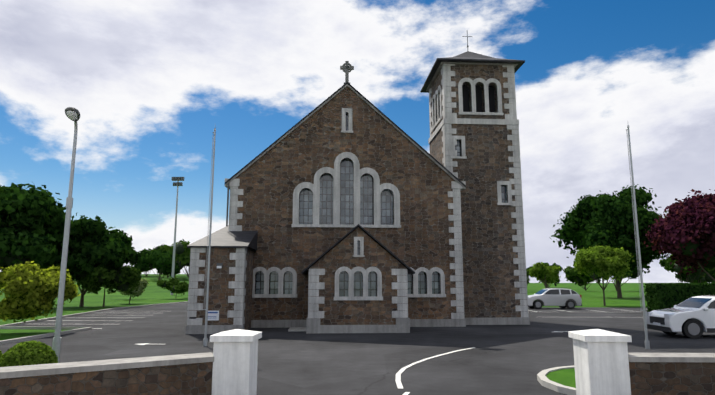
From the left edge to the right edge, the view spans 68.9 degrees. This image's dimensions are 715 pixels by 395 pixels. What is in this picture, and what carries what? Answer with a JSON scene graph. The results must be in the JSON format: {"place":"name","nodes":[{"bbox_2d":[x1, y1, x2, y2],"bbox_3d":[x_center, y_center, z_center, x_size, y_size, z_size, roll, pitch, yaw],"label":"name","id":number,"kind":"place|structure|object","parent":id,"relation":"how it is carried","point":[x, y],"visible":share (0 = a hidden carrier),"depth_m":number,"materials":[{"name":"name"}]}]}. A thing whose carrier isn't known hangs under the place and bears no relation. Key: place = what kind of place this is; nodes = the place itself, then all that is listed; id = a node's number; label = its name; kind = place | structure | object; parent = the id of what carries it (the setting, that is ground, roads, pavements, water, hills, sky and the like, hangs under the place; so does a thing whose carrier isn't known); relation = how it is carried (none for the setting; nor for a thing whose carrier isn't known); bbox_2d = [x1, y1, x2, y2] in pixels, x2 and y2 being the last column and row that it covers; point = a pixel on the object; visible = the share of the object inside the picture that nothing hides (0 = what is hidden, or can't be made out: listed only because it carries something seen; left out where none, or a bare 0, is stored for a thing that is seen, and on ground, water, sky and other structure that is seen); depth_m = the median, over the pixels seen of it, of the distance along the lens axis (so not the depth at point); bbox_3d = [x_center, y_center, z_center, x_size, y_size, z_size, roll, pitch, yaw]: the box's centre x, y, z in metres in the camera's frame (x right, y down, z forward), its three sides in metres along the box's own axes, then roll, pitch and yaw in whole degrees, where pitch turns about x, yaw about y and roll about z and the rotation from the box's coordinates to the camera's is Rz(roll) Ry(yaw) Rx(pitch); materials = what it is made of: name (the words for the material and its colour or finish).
{"place":"outdoors","nodes":[
{"label":"outdoors","id":0,"kind":"place"},
{"bbox_2d":[0,340,57,366],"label":"bush","id":1,"kind":"object","parent":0,"point":[32,352],"visible":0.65,"depth_m":9.31,"materials":[{"name":"green plant"}]},
{"bbox_2d":[0,301,646,340],"bbox_3d":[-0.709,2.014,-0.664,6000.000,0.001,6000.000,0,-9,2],"label":"ground","id":2,"kind":"structure","parent":0,"point":[72,307],"depth_m":44.94,"materials":[{"name":"grey asphalt"}]},
{"bbox_2d":[0,182,76,270],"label":"tree","id":3,"kind":"object","parent":2,"relation":"on","point":[37,216],"visible":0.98,"depth_m":38.38,"materials":[{"name":"green plant"}]},
{"bbox_2d":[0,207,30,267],"bbox_3d":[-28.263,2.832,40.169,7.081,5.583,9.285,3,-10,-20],"label":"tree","id":4,"kind":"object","parent":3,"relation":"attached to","point":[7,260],"visible":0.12,"depth_m":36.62,"materials":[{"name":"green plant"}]},
{"bbox_2d":[0,261,80,324],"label":"lime bush foliage","id":5,"kind":"object","parent":2,"relation":"on","point":[31,291],"visible":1,"depth_m":21.49,"materials":[{"name":"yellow plant"}]},
{"bbox_2d":[40,215,135,306],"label":"tree","id":6,"kind":"object","parent":2,"relation":"on","point":[104,245],"depth_m":45.38,"materials":[{"name":"green plant"}]},
{"bbox_2d":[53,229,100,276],"bbox_3d":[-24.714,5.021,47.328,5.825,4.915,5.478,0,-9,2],"label":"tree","id":7,"kind":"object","parent":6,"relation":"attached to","point":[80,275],"visible":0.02,"depth_m":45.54,"materials":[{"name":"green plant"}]},
{"bbox_2d":[74,260,141,306],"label":"tree","id":8,"kind":"object","parent":2,"relation":"on","point":[131,276],"depth_m":45.92,"materials":[{"name":"green plant"}]},
{"bbox_2d":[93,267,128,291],"bbox_3d":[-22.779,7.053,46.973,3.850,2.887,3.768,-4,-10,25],"label":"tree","id":9,"kind":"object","parent":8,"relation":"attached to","point":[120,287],"visible":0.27,"depth_m":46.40,"materials":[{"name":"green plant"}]},
{"bbox_2d":[118,277,149,303],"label":"tree","id":10,"kind":"object","parent":2,"relation":"on","point":[141,286],"depth_m":52.40,"materials":[{"name":"green plant"}]},
{"bbox_2d":[156,276,188,298],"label":"shrub","id":11,"kind":"object","parent":2,"relation":"on","point":[179,287],"depth_m":66.06,"materials":[{"name":"green plant"}]},
{"bbox_2d":[170,180,183,294],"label":"floodlight mast","id":12,"kind":"object","parent":2,"relation":"on","point":[173,260],"visible":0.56,"depth_m":82.60,"materials":[{"name":"grey metal"}]},
{"bbox_2d":[171,177,184,185],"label":"floodlights","id":13,"kind":"object","parent":12,"relation":"attached to","point":[177,183],"visible":0.88,"depth_m":83.86,"materials":[{"name":"grey metal"}]},
{"bbox_2d":[526,268,532,285],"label":"tree","id":14,"kind":"object","parent":2,"relation":"on","point":[527,273],"depth_m":137.98,"materials":[{"name":"green plant"}]},
{"bbox_2d":[529,262,560,288],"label":"small tree","id":15,"kind":"object","parent":2,"relation":"on","point":[539,271],"depth_m":75.86,"materials":[{"name":"green plant"}]},
{"bbox_2d":[527,262,562,286],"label":"tree","id":16,"kind":"object","parent":2,"relation":"on","point":[554,264],"depth_m":140.17,"materials":[{"name":"green plant"}]},
{"bbox_2d":[562,261,606,290],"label":"tree","id":17,"kind":"object","parent":2,"relation":"on","point":[571,274],"depth_m":132.33,"materials":[{"name":"green plant"}]},
{"bbox_2d":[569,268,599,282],"bbox_3d":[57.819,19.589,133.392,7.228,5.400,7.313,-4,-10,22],"label":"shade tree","id":18,"kind":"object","parent":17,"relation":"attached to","point":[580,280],"visible":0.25,"depth_m":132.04,"materials":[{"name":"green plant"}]},
{"bbox_2d":[573,243,633,305],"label":"lime tree","id":19,"kind":"object","parent":2,"relation":"on","point":[603,261],"depth_m":47.75,"materials":[{"name":"green plant"}]},
{"bbox_2d":[550,184,666,297],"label":"tree","id":20,"kind":"object","parent":2,"relation":"on","point":[610,222],"depth_m":70.38,"materials":[{"name":"green plant"}]},
{"bbox_2d":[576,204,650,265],"bbox_3d":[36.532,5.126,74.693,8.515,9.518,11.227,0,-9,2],"label":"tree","id":21,"kind":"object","parent":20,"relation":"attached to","point":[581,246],"depth_m":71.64,"materials":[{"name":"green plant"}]},
{"bbox_2d":[611,262,650,290],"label":"tree","id":22,"kind":"object","parent":2,"relation":"on","point":[647,267],"depth_m":129.08,"materials":[{"name":"green plant"}]},
{"bbox_2d":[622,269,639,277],"bbox_3d":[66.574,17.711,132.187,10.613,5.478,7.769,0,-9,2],"label":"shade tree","id":23,"kind":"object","parent":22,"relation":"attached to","point":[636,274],"depth_m":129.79,"materials":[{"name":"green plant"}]},
{"bbox_2d":[629,362,714,394],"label":"boundary wall","id":24,"kind":"structure","parent":2,"relation":"on","point":[672,378],"depth_m":8.13,"materials":[{"name":"stone"}]},
{"bbox_2d":[628,353,714,361],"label":"wall coping","id":25,"kind":"object","parent":24,"relation":"on","point":[671,357],"visible":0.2,"depth_m":8.16,"materials":[{"name":"grey concrete"}]},
{"bbox_2d":[644,189,714,280],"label":"purple tree","id":26,"kind":"object","parent":2,"relation":"on","point":[693,216],"depth_m":58.68,"materials":[{"name":"purple plant"}]},
{"bbox_2d":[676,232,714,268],"bbox_3d":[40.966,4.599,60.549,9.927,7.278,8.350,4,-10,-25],"label":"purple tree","id":27,"kind":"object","parent":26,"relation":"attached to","point":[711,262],"visible":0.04,"depth_m":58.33,"materials":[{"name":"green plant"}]},
{"bbox_2d":[0,274,649,301],"bbox_3d":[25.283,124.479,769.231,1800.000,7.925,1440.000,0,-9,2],"label":"grass lawn","id":28,"kind":"structure","parent":0,"point":[153,291],"depth_m":94.06,"materials":[{"name":"green plant"}]},
{"bbox_2d":[123,248,153,266],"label":"tree","id":29,"kind":"object","parent":28,"relation":"on","point":[145,251],"depth_m":161.47,"materials":[{"name":"green plant"}]},
{"bbox_2d":[133,252,157,275],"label":"tree","id":30,"kind":"object","parent":28,"relation":"on","point":[140,265],"depth_m":159.43,"materials":[{"name":"green plant"}]},
{"bbox_2d":[140,250,180,279],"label":"tree","id":31,"kind":"object","parent":28,"relation":"on","point":[155,257],"depth_m":134.07,"materials":[{"name":"green plant"}]},
{"bbox_2d":[150,244,172,251],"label":"tree","id":32,"kind":"object","parent":28,"relation":"on","point":[164,247],"visible":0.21,"depth_m":161.54,"materials":[{"name":"green plant"}]},
{"bbox_2d":[151,250,184,277],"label":"tree","id":33,"kind":"object","parent":28,"relation":"on","point":[166,252],"depth_m":149.16,"materials":[{"name":"green plant"}]},
{"bbox_2d":[167,239,190,276],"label":"tree","id":34,"kind":"object","parent":28,"relation":"on","point":[184,257],"depth_m":140.76,"materials":[{"name":"green plant"}]},
{"bbox_2d":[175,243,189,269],"bbox_3d":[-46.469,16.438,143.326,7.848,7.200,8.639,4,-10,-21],"label":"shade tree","id":35,"kind":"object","parent":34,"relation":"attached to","point":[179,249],"visible":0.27,"depth_m":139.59,"materials":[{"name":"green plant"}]},
{"bbox_2d":[659,254,713,282],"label":"tree","id":36,"kind":"object","parent":28,"relation":"on","point":[663,262],"depth_m":112.41,"materials":[{"name":"green plant"}]},
{"bbox_2d":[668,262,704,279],"bbox_3d":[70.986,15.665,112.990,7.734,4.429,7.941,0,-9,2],"label":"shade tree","id":37,"kind":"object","parent":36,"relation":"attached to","point":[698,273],"visible":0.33,"depth_m":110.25,"materials":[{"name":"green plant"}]},
{"bbox_2d":[675,270,714,282],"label":"tree","id":38,"kind":"object","parent":28,"relation":"on","point":[712,272],"depth_m":118.57,"materials":[{"name":"green plant"}]},
{"bbox_2d":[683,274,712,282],"bbox_3d":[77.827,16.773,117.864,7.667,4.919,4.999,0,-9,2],"label":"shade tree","id":39,"kind":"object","parent":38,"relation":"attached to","point":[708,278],"visible":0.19,"depth_m":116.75,"materials":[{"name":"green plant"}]},
{"bbox_2d":[0,302,714,394],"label":"asphalt road","id":40,"kind":"structure","parent":0,"point":[506,359],"depth_m":16.83,"materials":[{"name":"grey asphalt"}]},
{"bbox_2d":[52,121,77,362],"bbox_3d":[-6.591,1.067,11.784,0.166,5.892,0.336,6,-11,-31],"label":"street lamp","id":41,"kind":"object","parent":40,"relation":"on","point":[56,344],"visible":0.79,"depth_m":11.77,"materials":[{"name":"grey metal"}]},
{"bbox_2d":[65,107,79,121],"bbox_3d":[-6.441,-1.899,11.826,0.307,0.176,0.712,2,-10,-14],"label":"street lamp lantern","id":42,"kind":"object","parent":41,"relation":"attached to","point":[73,109],"visible":0.58,"depth_m":11.62,"materials":[{"name":"grey metal"}]},
{"bbox_2d":[66,111,77,119],"bbox_3d":[-6.432,-1.832,11.750,0.225,0.113,0.474,5,-10,-26],"label":"lamp lens","id":43,"kind":"object","parent":42,"relation":"attached to","point":[72,115],"visible":1,"depth_m":11.65,"materials":[{"name":"white"}]},
{"bbox_2d":[203,128,215,345],"bbox_3d":[-5.127,1.171,18.076,0.187,7.720,0.140,0,-9,2],"label":"flag pole","id":44,"kind":"object","parent":40,"relation":"on","point":[206,296],"visible":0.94,"depth_m":17.97,"materials":[{"name":"grey metal"}]},
{"bbox_2d":[211,340,257,394],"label":"gate pillar","id":45,"kind":"structure","parent":40,"relation":"on","point":[234,371],"depth_m":8.12,"materials":[{"name":"white paint"}]},
{"bbox_2d":[210,329,261,341],"bbox_3d":[-1.959,2.224,8.468,0.680,0.174,0.680,0,-9,2],"label":"pillar cap","id":46,"kind":"object","parent":45,"relation":"on","point":[237,335],"visible":1,"depth_m":8.15,"materials":[{"name":"white concrete"}]},
{"bbox_2d":[0,301,575,394],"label":"kerbs","id":47,"kind":"structure","parent":40,"relation":"on","point":[544,380],"depth_m":20.54,"materials":[{"name":"concrete"}]},
{"bbox_2d":[47,309,636,394],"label":"road markings","id":48,"kind":"object","parent":40,"relation":"on","point":[398,378],"visible":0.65,"depth_m":13.85,"materials":[{"name":"paint"}]},
{"bbox_2d":[185,32,529,333],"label":"church","id":49,"kind":"structure","parent":40,"relation":"on","point":[352,209],"depth_m":26.05,"materials":[{"name":"stone"}]},
{"bbox_2d":[528,287,581,308],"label":"car","id":50,"kind":"object","parent":40,"relation":"on","point":[563,298],"visible":0.9,"depth_m":42.14,"materials":[{"name":"grey metal"}]},
{"bbox_2d":[546,368,575,387],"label":"grass","id":51,"kind":"structure","parent":40,"relation":"on","point":[565,377],"depth_m":11.19,"materials":[{"name":"green plant"}]},
{"bbox_2d":[573,339,630,394],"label":"gate pillar","id":52,"kind":"structure","parent":40,"relation":"on","point":[601,368],"depth_m":8.13,"materials":[{"name":"white paint"}]},
{"bbox_2d":[568,329,631,341],"bbox_3d":[3.925,2.228,8.492,0.720,0.174,0.720,0,-9,2],"label":"pillar cap","id":53,"kind":"object","parent":52,"relation":"on","point":[595,335],"visible":1,"depth_m":8.16,"materials":[{"name":"white concrete"}]},
{"bbox_2d":[626,125,649,348],"bbox_3d":[9.309,1.110,17.395,0.187,7.620,0.140,0,-9,2],"label":"flag pole","id":54,"kind":"object","parent":40,"relation":"on","point":[641,291],"visible":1,"depth_m":17.29,"materials":[{"name":"grey metal"}]},
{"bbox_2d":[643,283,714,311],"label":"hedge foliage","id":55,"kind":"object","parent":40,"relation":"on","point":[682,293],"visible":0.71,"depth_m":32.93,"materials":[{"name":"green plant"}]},
{"bbox_2d":[646,295,714,338],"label":"white suv","id":56,"kind":"object","parent":40,"relation":"on","point":[693,317],"visible":1,"depth_m":19.91,"materials":[{"name":"white metal"}]},
{"bbox_2d":[650,287,714,305],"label":"hedge","id":57,"kind":"object","parent":40,"relation":"on","point":[677,290],"depth_m":33.07,"materials":[{"name":"green plant"}]},
{"bbox_2d":[0,0,714,282],"label":"sky","id":58,"kind":"structure","parent":0,"point":[150,83],"materials":[{"name":"blue"}]},
{"label":"footpath pavement","id":59,"kind":"structure","parent":0,"visible":0},
{"bbox_2d":[0,362,212,394],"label":"boundary wall","id":60,"kind":"structure","parent":59,"relation":"on","point":[189,379],"depth_m":7.46,"materials":[{"name":"stone"}]},
{"bbox_2d":[0,352,213,378],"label":"wall coping","id":61,"kind":"object","parent":60,"relation":"on","point":[60,368],"visible":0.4,"depth_m":7.43,"materials":[{"name":"grey concrete"}]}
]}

